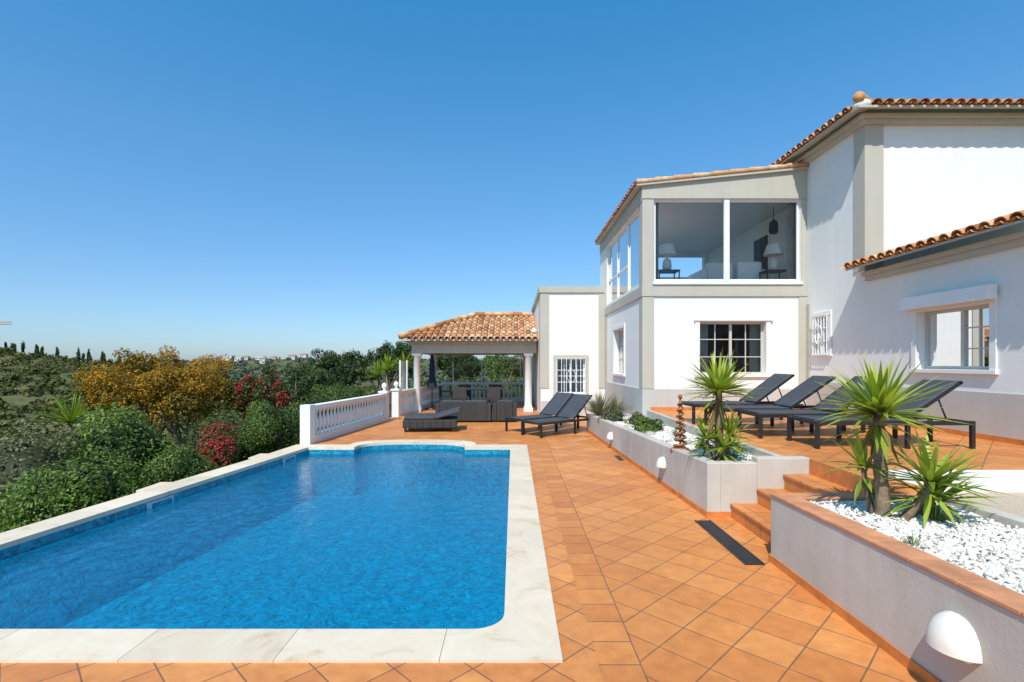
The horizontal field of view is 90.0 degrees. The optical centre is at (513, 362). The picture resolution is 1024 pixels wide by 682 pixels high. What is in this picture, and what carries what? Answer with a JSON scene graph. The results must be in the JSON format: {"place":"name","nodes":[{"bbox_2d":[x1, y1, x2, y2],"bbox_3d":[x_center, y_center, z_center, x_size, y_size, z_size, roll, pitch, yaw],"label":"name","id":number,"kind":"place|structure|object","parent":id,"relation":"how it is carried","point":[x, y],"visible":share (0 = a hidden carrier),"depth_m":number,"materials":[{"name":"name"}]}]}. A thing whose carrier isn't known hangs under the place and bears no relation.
{"place":"outdoors","nodes":[
{"label":"outdoors","id":0,"kind":"place"},
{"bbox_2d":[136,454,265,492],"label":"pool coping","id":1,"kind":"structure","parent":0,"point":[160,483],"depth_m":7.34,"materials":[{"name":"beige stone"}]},
{"bbox_2d":[0,355,522,441],"bbox_3d":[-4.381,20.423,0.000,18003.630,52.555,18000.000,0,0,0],"label":"ground","id":2,"kind":"structure","parent":0,"point":[19,399],"depth_m":79.84,"materials":[{"name":"green plant"}]},
{"bbox_2d":[0,417,78,524],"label":"olive shrub","id":3,"kind":"object","parent":2,"relation":"on","point":[17,460],"visible":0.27,"depth_m":8.25,"materials":[{"name":"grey plant"}]},
{"bbox_2d":[0,426,86,462],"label":"olive shrub","id":4,"kind":"object","parent":2,"relation":"on","point":[38,442],"visible":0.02,"depth_m":12.17,"materials":[{"name":"green plant"}]},
{"bbox_2d":[27,393,98,427],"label":"agave plant","id":5,"kind":"object","parent":2,"relation":"on","point":[68,417],"visible":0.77,"depth_m":13.06,"materials":[{"name":"green plant"}]},
{"bbox_2d":[0,445,147,532],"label":"rounded green shrub","id":6,"kind":"object","parent":2,"relation":"on","point":[84,482],"visible":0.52,"depth_m":6.56,"materials":[{"name":"green plant"}]},
{"bbox_2d":[4,339,145,370],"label":"cypress row","id":7,"kind":"object","parent":2,"relation":"on","point":[78,353],"visible":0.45,"depth_m":94.64,"materials":[{"name":"green plant"}]},
{"bbox_2d":[47,402,182,489],"bbox_3d":[-7.313,1.846,9.592,1.928,2.259,2.331,0,0,0],"label":"broadleaf shrub","id":8,"kind":"object","parent":2,"relation":"on","point":[139,442],"visible":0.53,"depth_m":9.28,"materials":[{"name":"green plant"}]},
{"bbox_2d":[72,344,237,446],"bbox_3d":[-8.793,1.726,13.184,3.096,4.413,3.689,0,0,31],"label":"yellow foliage tree","id":9,"kind":"object","parent":2,"relation":"on","point":[192,389],"visible":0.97,"depth_m":12.52,"materials":[{"name":"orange plant"}]},
{"bbox_2d":[139,444,218,486],"bbox_3d":[-5.217,1.836,8.114,1.046,1.047,1.042,0,0,-17],"label":"rounded green shrub","id":10,"kind":"object","parent":2,"relation":"on","point":[183,462],"visible":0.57,"depth_m":7.89,"materials":[{"name":"green plant"}]},
{"bbox_2d":[184,420,241,469],"bbox_3d":[-5.435,1.616,9.140,1.194,1.132,1.169,0,0,0],"label":"red flowering shrub","id":11,"kind":"object","parent":2,"relation":"on","point":[219,447],"visible":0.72,"depth_m":9.05,"materials":[{"name":"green plant"}]},
{"bbox_2d":[92,353,339,363],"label":"distant village","id":12,"kind":"object","parent":2,"relation":"on","point":[264,359],"visible":0.32,"depth_m":643.56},
{"bbox_2d":[181,409,257,463],"bbox_3d":[-6.410,1.914,11.622,1.828,1.824,1.858,0,0,40],"label":"broadleaf shrub","id":13,"kind":"object","parent":2,"relation":"on","point":[245,454],"visible":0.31,"depth_m":11.28,"materials":[{"name":"green plant"}]},
{"bbox_2d":[0,347,506,460],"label":"hillside scrub","id":14,"kind":"object","parent":2,"relation":"on","point":[21,374],"visible":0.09,"depth_m":69.96,"materials":[{"name":"green plant"}]},
{"bbox_2d":[224,361,292,452],"bbox_3d":[-6.989,1.569,14.266,1.724,3.290,1.903,0,0,0],"label":"bougainvillea tree","id":15,"kind":"object","parent":2,"relation":"on","point":[246,393],"visible":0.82,"depth_m":13.71,"materials":[{"name":"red plant"}]},
{"bbox_2d":[236,398,299,454],"bbox_3d":[-5.125,1.468,10.843,1.441,1.409,1.793,0,0,0],"label":"rounded green shrub","id":16,"kind":"object","parent":2,"relation":"on","point":[270,429],"visible":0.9,"depth_m":10.62,"materials":[{"name":"green plant"}]},
{"bbox_2d":[253,376,307,419],"bbox_3d":[-10.548,2.568,24.015,3.917,3.920,3.571,0,0,0],"label":"green garden tree","id":17,"kind":"object","parent":2,"relation":"on","point":[285,383],"visible":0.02,"depth_m":24.41,"materials":[{"name":"green plant"}]},
{"bbox_2d":[273,364,338,409],"bbox_3d":[-8.265,1.837,20.513,2.617,3.554,3.124,0,0,-27],"label":"green garden tree","id":18,"kind":"object","parent":2,"relation":"on","point":[308,381],"visible":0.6,"depth_m":20.14,"materials":[{"name":"green plant"}]},
{"bbox_2d":[113,356,522,385],"bbox_3d":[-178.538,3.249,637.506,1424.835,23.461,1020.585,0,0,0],"label":"distant trees","id":19,"kind":"object","parent":2,"relation":"on","point":[242,372],"visible":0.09,"depth_m":301.58,"materials":[{"name":"green plant"}]},
{"bbox_2d":[288,381,371,444],"bbox_3d":[-6.079,1.589,17.806,1.832,1.886,8.799,0,0,-8],"label":"clipped hedge","id":20,"kind":"object","parent":2,"relation":"on","point":[341,393],"visible":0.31,"depth_m":16.09,"materials":[{"name":"green plant"}]},
{"bbox_2d":[295,348,375,387],"bbox_3d":[-8.646,1.857,24.993,4.156,5.158,2.866,0,0,0],"label":"olive tree","id":21,"kind":"object","parent":2,"relation":"on","point":[327,361],"visible":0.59,"depth_m":24.51,"materials":[{"name":"green plant"}]},
{"bbox_2d":[365,358,391,401],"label":"spiky palm","id":22,"kind":"object","parent":2,"relation":"on","point":[378,375],"visible":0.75,"depth_m":22.43,"materials":[{"name":"green plant"}]},
{"bbox_2d":[370,351,403,417],"bbox_3d":[-5.346,1.144,21.597,1.738,3.518,1.745,0,0,-33],"label":"spiky palm","id":23,"kind":"object","parent":2,"relation":"on","point":[387,366],"visible":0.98,"depth_m":21.43,"materials":[{"name":"green plant"}]},
{"bbox_2d":[365,340,420,417],"bbox_3d":[-6.319,1.176,27.263,3.090,4.702,2.634,0,0,0],"label":"olive tree","id":24,"kind":"object","parent":2,"relation":"on","point":[399,350],"visible":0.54,"depth_m":26.73,"materials":[{"name":"green plant"}]},
{"bbox_2d":[392,353,412,396],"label":"spiky palm","id":25,"kind":"object","parent":2,"relation":"on","point":[403,361],"visible":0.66,"depth_m":22.93,"materials":[{"name":"green plant"}]},
{"bbox_2d":[429,355,484,381],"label":"olive tree","id":26,"kind":"object","parent":2,"relation":"on","point":[444,362],"visible":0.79,"depth_m":29.31,"materials":[{"name":"green plant"}]},
{"bbox_2d":[412,375,522,397],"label":"clipped hedge","id":27,"kind":"object","parent":2,"relation":"on","point":[423,383],"visible":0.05,"depth_m":24.59,"materials":[{"name":"green plant"}]},
{"bbox_2d":[466,355,522,386],"bbox_3d":[-0.721,1.419,31.093,3.581,4.216,3.115,0,0,-41],"label":"green garden tree","id":28,"kind":"object","parent":2,"relation":"on","point":[498,364],"visible":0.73,"depth_m":30.75,"materials":[{"name":"green plant"}]},
{"bbox_2d":[510,355,531,373],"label":"olive tree","id":29,"kind":"object","parent":2,"relation":"on","point":[516,362],"visible":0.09,"depth_m":30.01,"materials":[{"name":"green plant"}]},
{"bbox_2d":[0,402,923,681],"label":"pool deck","id":30,"kind":"structure","parent":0,"point":[694,600],"depth_m":3.51,"materials":[{"name":"tile"}]},
{"bbox_2d":[0,440,562,662],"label":"swimming pool","id":31,"kind":"structure","parent":30,"relation":"in","point":[403,551],"depth_m":4.54,"materials":[{"name":"blue liquid"}]},
{"bbox_2d":[300,383,390,444],"bbox_3d":[-4.035,1.290,12.865,0.280,1.420,4.581,0,0,7],"label":"white balustrade","id":32,"kind":"object","parent":30,"relation":"on","point":[311,422],"visible":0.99,"depth_m":12.15,"materials":[{"name":"paint"}]},
{"bbox_2d":[390,381,444,416],"bbox_3d":[-3.352,1.290,18.885,0.280,1.420,5.696,0,0,7],"label":"white balustrade","id":33,"kind":"object","parent":30,"relation":"on","point":[402,405],"visible":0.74,"depth_m":17.35,"materials":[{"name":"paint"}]},
{"bbox_2d":[399,360,407,388],"bbox_3d":[-3.620,0.810,16.900,0.050,1.780,1.100,0,0,0],"label":"glass windscreen","id":34,"kind":"object","parent":33,"relation":"on","point":[400,374],"visible":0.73,"depth_m":16.88,"materials":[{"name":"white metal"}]},
{"bbox_2d":[425,354,436,409],"bbox_3d":[-2.950,0.700,18.600,0.500,2.000,0.487,0,0,0],"label":"closed parasol","id":35,"kind":"object","parent":30,"relation":"on","point":[432,383],"visible":0.94,"depth_m":18.54,"materials":[{"name":"blue fabric"}]},
{"bbox_2d":[403,406,460,431],"bbox_3d":[-2.041,1.425,13.001,1.379,0.546,1.000,0,0,-4],"label":"wicker daybed","id":36,"kind":"object","parent":30,"relation":"on","point":[443,419],"visible":1,"depth_m":12.53,"materials":[{"name":"grey wicker"}]},
{"bbox_2d":[439,385,452,401],"bbox_3d":[-2.505,1.280,19.100,0.490,0.840,0.480,0,0,0],"label":"dining chair","id":37,"kind":"object","parent":30,"relation":"on","point":[441,391],"visible":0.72,"depth_m":18.86,"materials":[{"name":"wicker"}]},
{"bbox_2d":[453,387,466,399],"bbox_3d":[-1.900,1.280,18.295,0.480,0.840,0.490,0,0,0],"label":"dining chair","id":38,"kind":"object","parent":30,"relation":"on","point":[459,393],"visible":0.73,"depth_m":18.05,"materials":[{"name":"wicker"}]},
{"bbox_2d":[435,400,491,420],"bbox_3d":[-1.425,1.370,14.930,1.590,0.580,0.740,0,0,0],"label":"wicker sofa","id":39,"kind":"object","parent":30,"relation":"on","point":[475,410],"visible":0.86,"depth_m":14.56,"materials":[{"name":"grey wicker"}]},
{"bbox_2d":[459,385,470,399],"bbox_3d":[-1.900,1.280,19.955,0.480,0.840,0.490,0,0,0],"label":"dining chair","id":40,"kind":"object","parent":30,"relation":"on","point":[468,391],"visible":0.39,"depth_m":20.15,"materials":[{"name":"wicker"}]},
{"bbox_2d":[398,312,538,411],"bbox_3d":[-1.505,-0.140,19.801,4.855,3.679,4.944,0,0,0],"label":"poolside pergola","id":41,"kind":"object","parent":30,"relation":"on","point":[492,333],"visible":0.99,"depth_m":17.78,"materials":[{"name":"white paint"}]},
{"bbox_2d":[466,388,502,391],"bbox_3d":[-1.300,1.325,19.100,1.800,0.750,1.000,0,0,0],"label":"dining table","id":42,"kind":"object","parent":30,"relation":"on","point":[480,389],"visible":0.25,"depth_m":18.76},
{"bbox_2d":[442,382,532,401],"bbox_3d":[-1.100,1.415,22.300,4.020,1.170,0.220,0,0,0],"label":"white balustrade","id":43,"kind":"object","parent":30,"relation":"on","point":[516,399],"visible":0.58,"depth_m":22.21,"materials":[{"name":"paint"}]},
{"bbox_2d":[452,361,481,381],"bbox_3d":[-2.000,0.385,22.300,1.300,0.930,0.050,0,0,0],"label":"glass windscreen","id":44,"kind":"object","parent":43,"relation":"on","point":[453,371],"visible":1,"depth_m":22.27,"materials":[{"name":"grey glass"}]},
{"bbox_2d":[485,361,520,381],"bbox_3d":[-0.450,0.385,22.300,1.600,0.930,0.050,0,0,0],"label":"glass windscreen","id":45,"kind":"object","parent":43,"relation":"on","point":[485,371],"visible":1,"depth_m":22.27,"materials":[{"name":"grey glass"}]},
{"bbox_2d":[487,387,500,403],"bbox_3d":[-0.700,1.280,18.295,0.480,0.840,0.490,0,0,0],"label":"dining chair","id":46,"kind":"object","parent":30,"relation":"on","point":[493,393],"visible":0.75,"depth_m":18.05,"materials":[{"name":"wicker"}]},
{"bbox_2d":[489,385,501,401],"bbox_3d":[-0.700,1.280,19.955,0.480,0.840,0.490,0,0,0],"label":"dining chair","id":47,"kind":"object","parent":30,"relation":"on","point":[500,386],"visible":0.23,"depth_m":20.15,"materials":[{"name":"wicker"}]},
{"bbox_2d":[492,400,516,420],"bbox_3d":[-0.250,1.370,14.955,0.700,0.580,0.690,0,0,0],"label":"wicker armchair","id":48,"kind":"object","parent":30,"relation":"on","point":[502,410],"visible":0.93,"depth_m":14.61,"materials":[{"name":"grey wicker"}]},
{"bbox_2d":[505,392,573,433],"bbox_3d":[0.767,1.247,13.077,1.950,0.902,0.684,0,0,-40],"label":"sun lounger","id":49,"kind":"object","parent":30,"relation":"on","point":[557,402],"visible":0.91,"depth_m":13.21,"materials":[{"name":"grey fabric"}]},
{"bbox_2d":[521,394,591,437],"bbox_3d":[1.147,1.247,12.377,1.950,0.902,0.684,0,0,-40],"label":"sun lounger","id":50,"kind":"object","parent":30,"relation":"on","point":[567,412],"visible":0.94,"depth_m":12.45,"materials":[{"name":"grey fabric"}]},
{"bbox_2d":[531,424,648,681],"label":"deck border tiles","id":51,"kind":"object","parent":30,"relation":"on","point":[617,656],"visible":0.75,"depth_m":3.79,"materials":[{"name":"tile"}]},
{"bbox_2d":[586,410,809,517],"bbox_3d":[2.554,1.474,9.211,1.172,0.852,7.234,0,0,-2],"label":"raised planter","id":52,"kind":"object","parent":30,"relation":"on","point":[706,486],"visible":0.43,"depth_m":6.10,"materials":[{"name":"paint"}]},
{"bbox_2d":[571,387,618,415],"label":"lavender plant","id":53,"kind":"object","parent":52,"relation":"on","point":[598,408],"visible":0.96,"depth_m":12.11,"materials":[{"name":"green plant"}]},
{"bbox_2d":[607,432,612,440],"bbox_3d":[1.892,1.448,10.100,0.100,0.165,0.210,0,0,0],"label":"wall lamp","id":54,"kind":"object","parent":52,"relation":"attached to","point":[610,435],"visible":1,"depth_m":10.03,"materials":[{"name":"white ceramic"}]},
{"bbox_2d":[597,408,624,422],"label":"succulent shrub","id":55,"kind":"object","parent":52,"relation":"on","point":[615,415],"visible":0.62,"depth_m":11.06,"materials":[{"name":"green plant"}]},
{"bbox_2d":[603,394,632,411],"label":"lavender plant","id":56,"kind":"object","parent":52,"relation":"in","point":[622,406],"visible":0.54,"depth_m":12.26,"materials":[{"name":"green plant"}]},
{"bbox_2d":[624,411,644,423],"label":"succulent shrub","id":57,"kind":"object","parent":52,"relation":"in","point":[631,420],"visible":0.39,"depth_m":10.37,"materials":[{"name":"green plant"}]},
{"bbox_2d":[632,416,665,432],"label":"succulent shrub","id":58,"kind":"object","parent":52,"relation":"in","point":[645,424],"visible":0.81,"depth_m":9.09,"materials":[{"name":"green plant"}]},
{"bbox_2d":[645,431,655,435],"bbox_3d":[2.297,1.209,8.603,0.198,0.123,0.192,0,0,0],"label":"garden rock","id":59,"kind":"object","parent":52,"relation":"on","point":[651,433],"visible":0.53,"depth_m":8.55,"materials":[{"name":"white stone"}]},
{"bbox_2d":[656,457,665,469],"bbox_3d":[2.019,1.377,7.050,0.100,0.165,0.210,0,0,0],"label":"wall lamp","id":60,"kind":"object","parent":52,"relation":"attached to","point":[661,463],"visible":1,"depth_m":6.98,"materials":[{"name":"white ceramic"}]},
{"bbox_2d":[669,425,687,436],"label":"pebbles","id":61,"kind":"object","parent":52,"relation":"on","point":[675,430],"visible":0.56,"depth_m":8.01,"materials":[{"name":"white stone"}]},
{"bbox_2d":[670,394,689,451],"bbox_3d":[2.200,0.815,6.750,0.260,0.810,0.253,0,0,0],"label":"spiral garden ornament","id":62,"kind":"object","parent":52,"relation":"on","point":[682,437],"visible":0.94,"depth_m":6.72,"materials":[{"name":"orange metal"}]},
{"bbox_2d":[686,440,696,444],"bbox_3d":[2.551,1.183,7.399,0.212,0.146,0.205,0,0,0],"label":"garden rock","id":63,"kind":"object","parent":52,"relation":"on","point":[692,443],"visible":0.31,"depth_m":7.33,"materials":[{"name":"white stone"}]},
{"bbox_2d":[694,441,712,449],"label":"succulent shrub","id":64,"kind":"object","parent":52,"relation":"in","point":[697,442],"visible":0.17,"depth_m":6.96,"materials":[{"name":"green plant"}]},
{"bbox_2d":[676,349,765,461],"bbox_3d":[2.374,0.559,6.030,1.090,1.509,1.060,0,0,-27],"label":"yucca plant","id":65,"kind":"object","parent":52,"relation":"in","point":[718,382],"visible":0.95,"depth_m":5.96,"materials":[{"name":"green plant"}]},
{"bbox_2d":[695,520,764,564],"bbox_3d":[2.030,1.693,4.900,0.170,0.010,1.200,0,0,0],"label":"drain grate","id":66,"kind":"object","parent":30,"relation":"on","point":[740,552],"visible":1,"depth_m":4.78,"materials":[{"name":"metal"}]},
{"bbox_2d":[531,91,1023,445],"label":"white villa","id":67,"kind":"object","parent":30,"relation":"on","point":[883,232],"visible":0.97,"depth_m":10.51,"materials":[{"name":"paint"}]},
{"bbox_2d":[557,359,584,393],"bbox_3d":[1.810,0.420,16.240,0.898,1.118,0.060,0,0,0],"label":"window frame","id":68,"kind":"structure","parent":67,"relation":"in","point":[576,392],"depth_m":16.22,"materials":[{"name":"white metal"}]},
{"bbox_2d":[619,329,622,373],"bbox_3d":[3.040,-0.310,14.025,0.060,1.218,1.348,0,0,0],"label":"window frame","id":69,"kind":"structure","parent":67,"relation":"in","point":[621,331],"depth_m":14.33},
{"bbox_2d":[620,332,622,371],"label":"window glass","id":70,"kind":"structure","parent":67,"relation":"in","point":[620,332],"depth_m":14.41,"materials":[{"name":"glass"}]},
{"bbox_2d":[609,211,638,302],"bbox_3d":[2.980,-2.700,13.850,0.060,1.798,4.098,0,0,0],"label":"panorama window frame","id":71,"kind":"structure","parent":67,"relation":"in","point":[617,238],"depth_m":14.52,"materials":[{"name":"white metal"}]},
{"bbox_2d":[610,214,638,301],"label":"panorama window glass","id":72,"kind":"structure","parent":67,"relation":"in","point":[634,225],"depth_m":13.50,"materials":[{"name":"glass"}]},
{"bbox_2d":[654,200,798,280],"bbox_3d":[4.780,-2.740,11.520,3.278,1.838,0.060,0,0,0],"label":"panorama window frame","id":73,"kind":"structure","parent":67,"relation":"in","point":[796,202],"depth_m":11.50,"materials":[{"name":"white metal"}]},
{"bbox_2d":[700,322,762,373],"bbox_3d":[4.900,-0.330,11.580,1.478,1.178,0.060,0,0,0],"label":"window frame","id":74,"kind":"structure","parent":67,"relation":"in","point":[729,339],"depth_m":11.56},
{"bbox_2d":[753,231,769,278],"bbox_3d":[6.509,-2.550,13.450,0.039,1.600,0.900,0,0,0],"label":"interior door","id":75,"kind":"structure","parent":67,"relation":"in","point":[760,242],"depth_m":13.39,"materials":[{"name":"wood"}]},
{"bbox_2d":[822,317,827,352],"bbox_3d":[6.695,-0.590,10.835,0.050,0.778,0.428,0,0,0],"label":"window frame","id":76,"kind":"structure","parent":67,"relation":"in","point":[822,317],"depth_m":11.00,"materials":[{"name":"white metal"}]},
{"bbox_2d":[825,319,827,350],"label":"window glass","id":77,"kind":"structure","parent":67,"relation":"in","point":[825,319],"depth_m":10.91,"materials":[{"name":"glass"}]},
{"bbox_2d":[925,304,988,369],"bbox_3d":[6.690,-0.360,7.660,0.060,0.918,1.278,0,0,0],"label":"window frame","id":78,"kind":"structure","parent":67,"relation":"in","point":[963,310],"depth_m":7.59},
{"bbox_2d":[929,308,988,365],"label":"window glass","id":79,"kind":"structure","parent":67,"relation":"in","point":[944,328],"depth_m":7.75,"materials":[{"name":"glass"}]},
{"bbox_2d":[730,474,854,545],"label":"garden steps","id":80,"kind":"structure","parent":30,"relation":"on","point":[754,518],"depth_m":5.29,"materials":[{"name":"tile"}]},
{"bbox_2d":[768,493,1023,681],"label":"raised planter","id":81,"kind":"object","parent":30,"relation":"on","point":[871,580],"visible":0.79,"depth_m":3.10,"materials":[{"name":"paint"}]},
{"bbox_2d":[806,351,1016,528],"bbox_3d":[2.897,0.680,3.824,1.295,1.546,1.044,0,0,27],"label":"yucca plant","id":82,"kind":"object","parent":81,"relation":"in","point":[879,397],"visible":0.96,"depth_m":3.76,"materials":[{"name":"green plant"}]},
{"bbox_2d":[901,532,923,546],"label":"grass tuft","id":83,"kind":"object","parent":81,"relation":"on","point":[912,540],"visible":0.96,"depth_m":3.21,"materials":[{"name":"green plant"}]},
{"bbox_2d":[915,504,955,521],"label":"grass tuft","id":84,"kind":"object","parent":81,"relation":"on","point":[935,514],"visible":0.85,"depth_m":3.70,"materials":[{"name":"green plant"}]},
{"bbox_2d":[925,611,982,663],"bbox_3d":[2.136,1.341,2.530,0.125,0.199,0.262,0,0,0],"label":"wall lamp","id":85,"kind":"object","parent":81,"relation":"attached to","point":[951,634],"visible":1,"depth_m":2.47,"materials":[{"name":"white ceramic"}]},
{"bbox_2d":[0,0,1023,361],"label":"sky","id":86,"kind":"structure","parent":0,"point":[237,178],"materials":[{"name":"blue"}]},
{"bbox_2d":[729,449,739,458],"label":"grass tuft","id":87,"kind":"object","parent":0,"point":[733,454],"visible":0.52,"depth_m":6.08,"materials":[{"name":"green plant"}]},
{"bbox_2d":[652,410,1023,516],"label":"terrace","id":88,"kind":"structure","parent":0,"point":[1007,469],"depth_m":5.91,"materials":[{"name":"tile"}]},
{"bbox_2d":[681,374,803,423],"bbox_3d":[4.054,0.630,9.194,1.950,0.856,0.684,0,0,-2],"label":"sun lounger","id":89,"kind":"object","parent":88,"relation":"on","point":[771,384],"visible":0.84,"depth_m":9.08,"materials":[{"name":"grey fabric"}]},
{"bbox_2d":[704,375,845,430],"bbox_3d":[4.195,0.636,8.303,1.962,0.845,0.718,0,0,0],"label":"sun lounger","id":90,"kind":"object","parent":88,"relation":"on","point":[795,397],"visible":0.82,"depth_m":8.27,"materials":[{"name":"grey fabric"}]},
{"bbox_2d":[737,376,897,438],"bbox_3d":[4.405,0.630,7.497,1.962,0.856,0.718,0,0,0],"label":"sun lounger","id":91,"kind":"object","parent":88,"relation":"on","point":[760,414],"visible":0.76,"depth_m":7.47,"materials":[{"name":"grey fabric"}]},
{"bbox_2d":[787,379,975,448],"bbox_3d":[4.695,0.642,6.620,1.950,0.833,0.684,0,0,0],"label":"sun lounger","id":92,"kind":"object","parent":88,"relation":"on","point":[938,395],"visible":0.56,"depth_m":6.37,"materials":[{"name":"grey fabric"}]},
{"bbox_2d":[828,503,1023,591],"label":"pebbles","id":93,"kind":"object","parent":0,"point":[1005,525],"visible":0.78,"depth_m":3.32,"materials":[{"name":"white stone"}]}
]}

